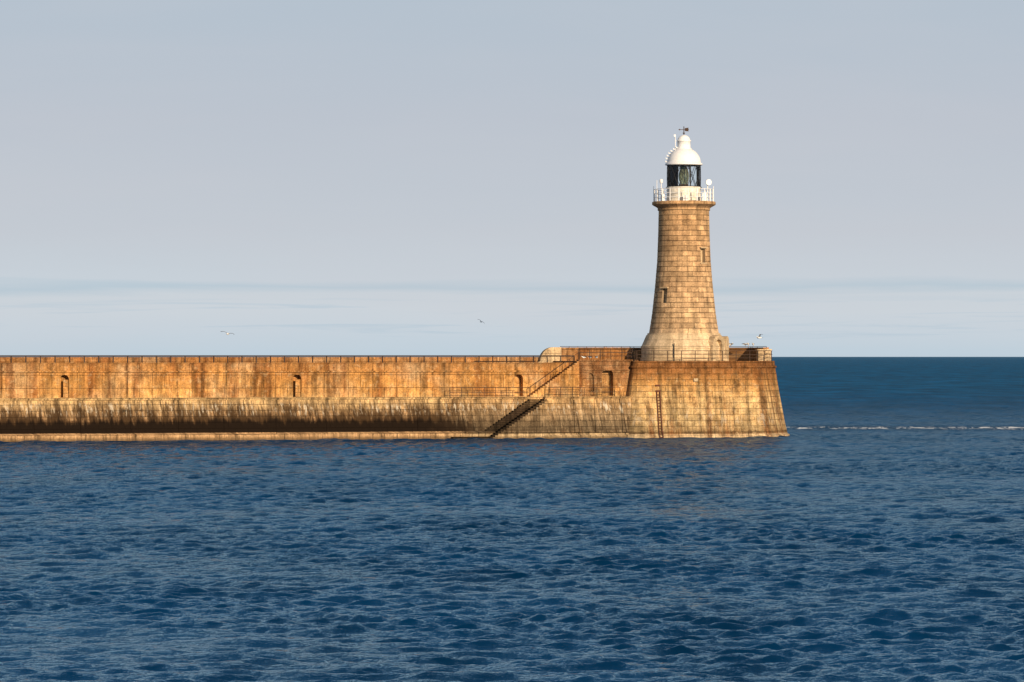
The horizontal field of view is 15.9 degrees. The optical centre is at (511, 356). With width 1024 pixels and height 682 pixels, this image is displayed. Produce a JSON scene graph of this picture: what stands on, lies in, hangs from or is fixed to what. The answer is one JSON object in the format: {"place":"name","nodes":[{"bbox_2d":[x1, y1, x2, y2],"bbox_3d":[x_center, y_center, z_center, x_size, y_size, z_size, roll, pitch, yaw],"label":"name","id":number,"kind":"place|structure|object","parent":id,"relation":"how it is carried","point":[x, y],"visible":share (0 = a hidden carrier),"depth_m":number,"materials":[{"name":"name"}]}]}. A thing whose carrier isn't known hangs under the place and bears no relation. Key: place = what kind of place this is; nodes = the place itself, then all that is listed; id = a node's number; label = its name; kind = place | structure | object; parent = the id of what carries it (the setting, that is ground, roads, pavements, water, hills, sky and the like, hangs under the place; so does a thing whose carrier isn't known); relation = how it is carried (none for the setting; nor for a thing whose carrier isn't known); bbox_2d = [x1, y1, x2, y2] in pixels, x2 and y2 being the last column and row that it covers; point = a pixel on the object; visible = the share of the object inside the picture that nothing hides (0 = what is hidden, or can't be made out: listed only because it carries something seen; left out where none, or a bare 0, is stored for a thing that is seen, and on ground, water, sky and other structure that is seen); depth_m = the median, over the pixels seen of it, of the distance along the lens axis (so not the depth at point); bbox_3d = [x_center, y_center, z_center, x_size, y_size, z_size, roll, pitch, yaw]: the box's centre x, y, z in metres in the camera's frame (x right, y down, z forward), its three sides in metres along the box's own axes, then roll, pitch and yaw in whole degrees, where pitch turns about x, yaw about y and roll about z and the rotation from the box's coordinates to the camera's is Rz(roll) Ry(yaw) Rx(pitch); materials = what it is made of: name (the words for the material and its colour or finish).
{"place":"outdoors","nodes":[
{"label":"outdoors","id":0,"kind":"place"},
{"bbox_2d":[0,357,1023,681],"bbox_3d":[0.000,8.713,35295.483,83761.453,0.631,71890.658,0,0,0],"label":"sea","id":1,"kind":"structure","parent":0,"point":[862,521],"depth_m":162.85,"materials":[{"name":"liquid"}]},
{"bbox_2d":[0,347,789,441],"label":"stone pier","id":2,"kind":"structure","parent":1,"relation":"in","point":[148,398],"depth_m":384.83,"materials":[{"name":"stone"}]},
{"bbox_2d":[63,379,300,396],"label":"niches","id":3,"kind":"structure","parent":2,"relation":"in","point":[297,381],"depth_m":382.69,"materials":[{"name":"stone"}]},
{"bbox_2d":[0,346,771,396],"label":"iron railing","id":4,"kind":"object","parent":2,"relation":"on","point":[396,356],"visible":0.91,"depth_m":386.70,"materials":[{"name":"black metal"}]},
{"bbox_2d":[655,385,663,437],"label":"iron ladder","id":5,"kind":"object","parent":2,"relation":"attached to","point":[656,391],"visible":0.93,"depth_m":389.80,"materials":[{"name":"brown metal"}]},
{"bbox_2d":[640,126,728,360],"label":"lighthouse","id":6,"kind":"object","parent":2,"relation":"on","point":[683,317],"visible":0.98,"depth_m":397.38,"materials":[{"name":"stone"}]},
{"bbox_2d":[0,0,1023,356],"label":"sky","id":7,"kind":"structure","parent":0,"point":[283,177],"materials":[{"name":"blue"}]}
]}

